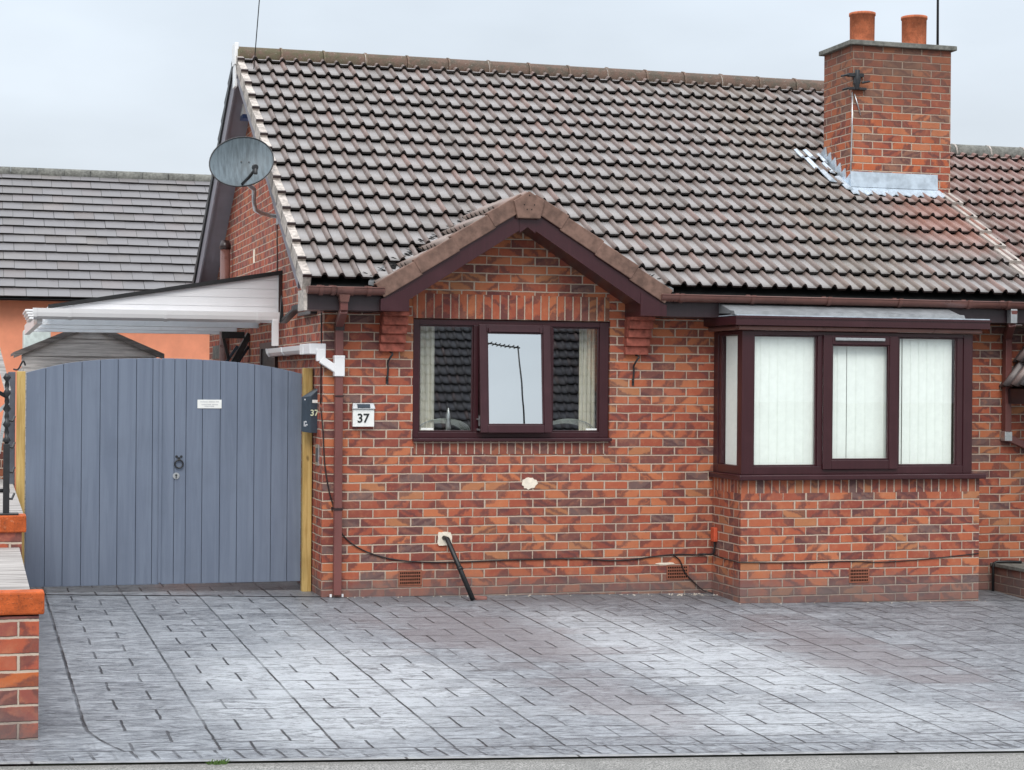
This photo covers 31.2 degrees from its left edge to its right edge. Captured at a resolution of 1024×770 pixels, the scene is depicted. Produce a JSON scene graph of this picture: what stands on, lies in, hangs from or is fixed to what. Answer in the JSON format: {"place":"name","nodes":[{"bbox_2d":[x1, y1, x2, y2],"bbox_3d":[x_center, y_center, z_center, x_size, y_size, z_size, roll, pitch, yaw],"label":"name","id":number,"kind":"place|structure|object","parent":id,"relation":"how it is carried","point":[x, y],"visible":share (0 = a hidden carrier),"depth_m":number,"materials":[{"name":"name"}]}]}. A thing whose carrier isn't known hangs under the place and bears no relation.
{"place":"outdoors","nodes":[
{"label":"outdoors","id":0,"kind":"place"},
{"bbox_2d":[22,331,50,347],"bbox_3d":[-6.226,0.514,23.967,0.340,2.460,0.600,0,0,-16],"label":"window","id":1,"kind":"structure","parent":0,"point":[32,338],"depth_m":23.67,"materials":[{"name":"white glass"}]},
{"bbox_2d":[11,332,163,532],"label":"garden shed","id":2,"kind":"structure","parent":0,"point":[63,348],"depth_m":21.43,"materials":[{"name":"grey wood"}]},
{"bbox_2d":[13,360,25,370],"bbox_3d":[-4.190,-0.167,15.601,0.108,0.088,0.016,0,0,-16],"label":"shed hook","id":3,"kind":"object","parent":2,"relation":"attached to","point":[20,365],"visible":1,"depth_m":15.60,"materials":[{"name":"black metal"}]},
{"bbox_2d":[0,533,1023,763],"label":"driveway","id":4,"kind":"structure","parent":0,"point":[217,671],"depth_m":11.87,"materials":[{"name":"concrete"}]},
{"bbox_2d":[0,479,29,589],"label":"brick wall","id":5,"kind":"structure","parent":4,"relation":"on","point":[13,576],"depth_m":11.62,"materials":[{"name":"brick"}]},
{"bbox_2d":[0,441,3,478],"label":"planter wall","id":6,"kind":"structure","parent":5,"relation":"on","point":[1,465],"depth_m":16.04,"materials":[{"name":"brick"}]},
{"bbox_2d":[0,349,10,389],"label":"sloping handrail","id":7,"kind":"object","parent":5,"relation":"on","point":[2,370],"visible":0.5,"depth_m":14.78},
{"bbox_2d":[0,373,18,514],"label":"iron railing","id":8,"kind":"object","parent":5,"relation":"on","point":[7,447],"visible":1,"depth_m":11.70,"materials":[{"name":"black metal"}]},
{"bbox_2d":[4,372,14,487],"bbox_3d":[-4.461,0.575,16.263,0.058,1.375,1.980,0,0,-16],"label":"grey fence panel","id":9,"kind":"object","parent":5,"relation":"on","point":[11,428],"visible":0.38,"depth_m":15.31,"materials":[{"name":"paint"}]},
{"bbox_2d":[16,371,25,563],"bbox_3d":[-4.093,0.819,15.257,0.070,1.865,0.080,0,0,-16],"label":"gate post","id":10,"kind":"object","parent":4,"relation":"on","point":[20,439],"visible":0.56,"depth_m":15.22,"materials":[{"name":"beige wood"}]},
{"bbox_2d":[0,396,9,453],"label":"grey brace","id":11,"kind":"object","parent":10,"relation":"attached to","point":[2,427],"visible":0.46,"depth_m":15.11,"materials":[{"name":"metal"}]},
{"bbox_2d":[25,358,161,586],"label":"driveway gate","id":12,"kind":"structure","parent":10,"relation":"attached to","point":[93,471],"depth_m":15.39,"materials":[{"name":"blue paint"}]},
{"bbox_2d":[0,589,44,765],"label":"brick pier","id":13,"kind":"structure","parent":4,"relation":"on","point":[21,611],"depth_m":9.21,"materials":[{"name":"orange brick"}]},
{"bbox_2d":[45,594,320,596],"bbox_3d":[-2.715,1.770,15.305,2.435,0.058,0.016,0,0,-7],"label":"expansion joint","id":14,"kind":"object","parent":4,"relation":"on","point":[194,595],"visible":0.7,"depth_m":15.30,"materials":[{"name":"grey concrete"}]},
{"bbox_2d":[301,368,312,591],"bbox_3d":[-1.778,0.829,15.871,0.078,1.949,0.080,0,0,-16],"label":"gate post","id":15,"kind":"object","parent":4,"relation":"on","point":[306,475],"visible":0.88,"depth_m":15.83,"materials":[{"name":"beige wood"}]},
{"bbox_2d":[160,358,301,583],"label":"driveway gate","id":16,"kind":"structure","parent":15,"relation":"attached to","point":[231,479],"depth_m":15.71,"materials":[{"name":"blue paint"}]},
{"bbox_2d":[474,595,486,599],"bbox_3d":[-0.280,1.808,15.582,0.148,0.024,0.158,0,0,-16],"label":"broken gully tile","id":17,"kind":"object","parent":4,"relation":"on","point":[478,597],"visible":0.84,"depth_m":15.53,"materials":[{"name":"ceramic"}]},
{"bbox_2d":[192,11,1023,602],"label":"bungalow","id":18,"kind":"object","parent":4,"relation":"on","point":[508,231],"visible":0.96,"depth_m":16.35,"materials":[{"name":"brick"}]},
{"bbox_2d":[23,270,281,345],"bbox_3d":[-3.972,-0.748,19.358,2.376,0.726,4.726,0,0,-16],"label":"side canopy","id":19,"kind":"object","parent":18,"relation":"attached to","point":[233,304],"visible":0.97,"depth_m":17.36,"materials":[{"name":"white plastic"}]},
{"bbox_2d":[212,345,218,360],"bbox_3d":[-3.534,0.046,22.018,0.028,1.040,0.850,0,0,-16],"label":"side window","id":20,"kind":"structure","parent":18,"relation":"attached to","point":[216,353],"depth_m":22.06,"materials":[{"name":"glass"}]},
{"bbox_2d":[219,240,230,361],"bbox_3d":[-3.285,0.084,20.919,0.129,3.470,0.132,0,0,-16],"label":"soil pipe","id":21,"kind":"object","parent":18,"relation":"attached to","point":[225,247],"visible":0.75,"depth_m":20.87,"materials":[{"name":"brown plastic"}]},
{"bbox_2d":[221,331,249,361],"bbox_3d":[-3.150,0.601,19.522,0.739,2.340,0.140,0,0,-16],"label":"bracket","id":22,"kind":"object","parent":18,"relation":"attached to","point":[241,350],"visible":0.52,"depth_m":19.54,"materials":[{"name":"metal"}]},
{"bbox_2d":[209,136,278,224],"bbox_3d":[-2.273,-1.904,17.027,0.510,0.707,1.394,0,0,20],"label":"satellite dish","id":23,"kind":"object","parent":18,"relation":"attached to","point":[244,161],"visible":1,"depth_m":16.62,"materials":[{"name":"grey metal"}]},
{"bbox_2d":[240,104,247,120],"bbox_3d":[-2.888,-3.045,19.737,0.094,0.405,0.426,0,0,-16],"label":"alarm box","id":24,"kind":"object","parent":18,"relation":"attached to","point":[243,117],"visible":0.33,"depth_m":19.54,"materials":[{"name":"white plastic"}]},
{"bbox_2d":[253,0,259,68],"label":"aerial wire","id":25,"kind":"object","parent":18,"relation":"on","point":[256,34],"visible":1,"depth_m":18.76,"materials":[{"name":"black metal"}]},
{"bbox_2d":[260,342,277,367],"bbox_3d":[-2.426,0.678,18.212,0.029,2.200,0.980,0,0,-16],"label":"side door","id":26,"kind":"structure","parent":18,"relation":"attached to","point":[265,360],"depth_m":18.26,"materials":[{"name":"black plastic"}]},
{"bbox_2d":[262,348,273,366],"bbox_3d":[-2.421,0.708,18.214,0.017,2.140,0.820,0,0,-16],"label":"door leaf","id":27,"kind":"structure","parent":26,"relation":"in","point":[266,361],"depth_m":18.32,"materials":[{"name":"black plastic"}]},
{"bbox_2d":[276,225,277,270],"bbox_3d":[-2.282,-1.271,17.796,0.010,0.701,0.062,0,0,-16],"label":"gable cable","id":28,"kind":"object","parent":18,"relation":"attached to","point":[277,244],"visible":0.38,"depth_m":17.80,"materials":[{"name":"black plastic"}]},
{"bbox_2d":[279,296,316,322],"bbox_3d":[-1.878,-0.690,16.278,0.119,0.253,1.209,0,0,-20],"label":"security light","id":29,"kind":"object","parent":18,"relation":"attached to","point":[290,314],"visible":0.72,"depth_m":16.58,"materials":[{"name":"black metal"}]},
{"bbox_2d":[265,343,344,375],"bbox_3d":[-1.894,-0.215,16.547,0.293,0.275,2.530,0,0,-16],"label":"white gutter link","id":30,"kind":"object","parent":18,"relation":"attached to","point":[336,366],"visible":1,"depth_m":15.38,"materials":[{"name":"plastic"}]},
{"bbox_2d":[301,388,317,432],"bbox_3d":[-1.732,0.215,15.720,0.143,0.388,0.148,0,0,-16],"label":"post box","id":31,"kind":"object","parent":18,"relation":"attached to","point":[309,412],"visible":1,"depth_m":15.66,"materials":[{"name":"metal"}]},
{"bbox_2d":[315,444,318,465],"bbox_3d":[-1.660,0.595,15.618,0.015,0.180,0.130,0,0,-16],"label":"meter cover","id":32,"kind":"object","parent":18,"relation":"attached to","point":[317,454],"visible":1,"depth_m":15.59,"materials":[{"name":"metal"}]},
{"bbox_2d":[320,312,321,404],"bbox_3d":[-1.612,-0.224,15.476,0.010,0.780,0.017,0,0,-16],"label":"corner cable","id":33,"kind":"object","parent":18,"relation":"attached to","point":[321,366],"visible":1,"depth_m":15.47,"materials":[{"name":"black plastic"}]},
{"bbox_2d":[352,403,374,426],"bbox_3d":[-1.254,0.252,15.487,0.204,0.202,0.058,0,0,-16],"label":"house number light","id":34,"kind":"object","parent":18,"relation":"attached to","point":[362,414],"visible":1,"depth_m":15.47,"materials":[{"name":"white plastic"}]},
{"bbox_2d":[386,351,392,383],"bbox_3d":[-1.035,-0.148,15.542,0.049,0.277,0.079,0,0,-16],"label":"basket hook","id":35,"kind":"object","parent":18,"relation":"attached to","point":[391,355],"visible":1,"depth_m":15.56,"materials":[{"name":"black metal"}]},
{"bbox_2d":[420,326,434,429],"bbox_3d":[-0.778,-0.056,15.890,0.220,1.027,0.024,0,0,-16],"label":"curtain","id":36,"kind":"object","parent":18,"relation":"hanging from","point":[427,342],"visible":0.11,"depth_m":15.90,"materials":[{"name":"fabric"}]},
{"bbox_2d":[420,418,469,429],"bbox_3d":[-0.610,0.356,15.982,0.488,0.134,0.160,0,0,-16],"label":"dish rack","id":37,"kind":"object","parent":18,"relation":"on","point":[441,420],"visible":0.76,"depth_m":15.99,"materials":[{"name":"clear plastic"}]},
{"bbox_2d":[446,408,450,429],"bbox_3d":[-0.553,0.314,15.894,0.042,0.230,0.044,0,0,-16],"label":"bottle","id":38,"kind":"object","parent":18,"relation":"on","point":[448,420],"visible":0.9,"depth_m":15.88,"materials":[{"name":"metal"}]},
{"bbox_2d":[442,536,474,600],"bbox_3d":[-0.454,1.554,15.577,0.390,0.530,0.051,0,0,44],"label":"waste pipe","id":39,"kind":"object","parent":18,"relation":"attached to","point":[459,568],"visible":1,"depth_m":15.55,"materials":[{"name":"black plastic"}]},
{"bbox_2d":[320,407,702,562],"bbox_3d":[0.045,0.871,15.893,3.466,1.346,0.017,0,0,-16],"label":"cable","id":40,"kind":"object","parent":18,"relation":"attached to","point":[473,561],"depth_m":15.76,"materials":[{"name":"black rubber"}]},
{"bbox_2d":[412,319,611,441],"bbox_3d":[0.005,-0.036,15.909,1.792,1.047,0.141,0,0,-16],"label":"window frame","id":41,"kind":"structure","parent":18,"relation":"in","point":[600,433],"depth_m":15.87,"materials":[{"name":"plastic"}]},
{"bbox_2d":[553,419,592,427],"bbox_3d":[0.484,0.365,16.301,0.488,0.134,0.160,0,0,-16],"label":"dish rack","id":42,"kind":"object","parent":18,"relation":"on","point":[567,421],"visible":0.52,"depth_m":16.29,"materials":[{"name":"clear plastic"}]},
{"bbox_2d":[579,329,595,429],"bbox_3d":[0.672,-0.045,16.313,0.160,1.027,0.024,0,0,-16],"label":"curtain","id":43,"kind":"object","parent":18,"relation":"hanging from","point":[587,361],"visible":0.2,"depth_m":16.31,"materials":[{"name":"fabric"}]},
{"bbox_2d":[632,355,639,385],"bbox_3d":[1.093,-0.132,16.165,0.049,0.277,0.079,0,0,-16],"label":"basket hook","id":44,"kind":"object","parent":18,"relation":"attached to","point":[637,359],"visible":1,"depth_m":16.18,"materials":[{"name":"black metal"}]},
{"bbox_2d":[672,554,712,593],"bbox_3d":[1.605,1.683,16.337,0.380,0.357,0.037,0,0,-9],"label":"loose cable","id":45,"kind":"object","parent":18,"relation":"attached to","point":[689,577],"visible":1,"depth_m":16.34,"materials":[{"name":"black rubber"}]},
{"bbox_2d":[698,527,717,554],"bbox_3d":[1.756,1.394,16.345,0.186,0.254,0.077,0,0,34],"label":"outdoor socket","id":46,"kind":"object","parent":18,"relation":"attached to","point":[714,534],"visible":1,"depth_m":16.30,"materials":[{"name":"orange plastic"}]},
{"bbox_2d":[725,336,737,464],"bbox_3d":[1.940,0.156,16.136,0.006,1.175,0.428,0,0,-16],"label":"vertical blind","id":47,"kind":"object","parent":18,"relation":"attached to","point":[731,401],"visible":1,"depth_m":16.15,"materials":[{"name":"beige fabric"}]},
{"bbox_2d":[754,336,846,464],"bbox_3d":[2.506,0.143,16.056,0.905,1.210,0.053,0,0,-16],"label":"vertical blind","id":48,"kind":"object","parent":18,"relation":"attached to","point":[784,404],"visible":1,"depth_m":16.01,"materials":[{"name":"beige fabric"}]},
{"bbox_2d":[714,553,978,562],"bbox_3d":[2.979,1.530,16.380,2.350,0.069,0.616,0,0,-16],"label":"bay cable","id":49,"kind":"object","parent":18,"relation":"attached to","point":[845,561],"visible":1,"depth_m":16.10,"materials":[{"name":"black rubber"}]},
{"bbox_2d":[704,303,990,480],"bbox_3d":[2.988,0.060,16.373,2.462,1.536,0.745,0,0,-16],"label":"bay window","id":50,"kind":"structure","parent":18,"relation":"in","point":[843,325],"depth_m":16.11,"materials":[{"name":"plastic"}]},
{"bbox_2d":[841,70,869,170],"bbox_3d":[3.464,-2.636,18.479,0.292,1.081,0.101,0,0,-2],"label":"aerial bracket","id":51,"kind":"object","parent":18,"relation":"attached to","point":[857,75],"visible":1,"depth_m":18.47,"materials":[{"name":"black metal"}]},
{"bbox_2d":[846,339,901,463],"bbox_3d":[3.201,0.149,16.259,0.537,1.210,0.054,0,0,-16],"label":"vertical blind","id":52,"kind":"object","parent":18,"relation":"attached to","point":[866,403],"visible":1,"depth_m":16.22,"materials":[{"name":"beige fabric"}]},
{"bbox_2d":[902,339,951,463],"bbox_3d":[3.701,0.153,16.405,0.495,1.210,0.053,0,0,-16],"label":"vertical blind","id":53,"kind":"object","parent":18,"relation":"attached to","point":[926,395],"visible":1,"depth_m":16.38,"materials":[{"name":"beige fabric"}]},
{"bbox_2d":[936,0,938,44],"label":"aerial mast","id":54,"kind":"object","parent":18,"relation":"on","point":[937,29],"depth_m":19.03,"materials":[{"name":"black metal"}]},
{"bbox_2d":[950,143,1023,324],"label":"neighbouring bungalow","id":55,"kind":"object","parent":18,"relation":"attached to","point":[987,185],"visible":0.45,"depth_m":20.63,"materials":[{"name":"tile"}]},
{"bbox_2d":[347,593,930,603],"bbox_3d":[1.534,1.864,15.953,5.902,0.109,0.702,0,0,-16],"label":"grit","id":56,"kind":"object","parent":4,"relation":"on","point":[633,594],"visible":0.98,"depth_m":16.18,"materials":[{"name":"grey gravel"}]},
{"bbox_2d":[990,562,1023,598],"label":"brick wall","id":57,"kind":"structure","parent":4,"relation":"on","point":[1008,578],"depth_m":16.92,"materials":[{"name":"brick"}]},
{"bbox_2d":[992,560,1021,590],"bbox_3d":[4.620,1.789,17.120,0.275,0.307,0.027,0,0,1],"label":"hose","id":58,"kind":"object","parent":57,"relation":"on","point":[1000,561],"visible":1,"depth_m":17.11,"materials":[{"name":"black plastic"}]},
{"bbox_2d":[0,751,1023,769],"bbox_3d":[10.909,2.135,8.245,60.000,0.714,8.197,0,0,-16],"label":"road","id":59,"kind":"structure","parent":0,"point":[992,761],"depth_m":9.39,"materials":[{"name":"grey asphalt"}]},
{"bbox_2d":[0,166,211,490],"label":"rendered house","id":60,"kind":"structure","parent":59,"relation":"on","point":[67,235],"depth_m":30.15,"materials":[{"name":"grey tile"}]},
{"bbox_2d":[205,759,229,764],"bbox_3d":[-1.427,1.827,8.888,0.127,0.028,0.034,0,0,-16],"label":"kerb weed","id":61,"kind":"object","parent":59,"relation":"on","point":[217,762],"visible":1,"depth_m":8.89,"materials":[{"name":"green plant"}]},
{"bbox_2d":[0,0,1023,174],"label":"sky","id":62,"kind":"structure","parent":0,"point":[106,85],"materials":[{"name":"white"}]}
]}

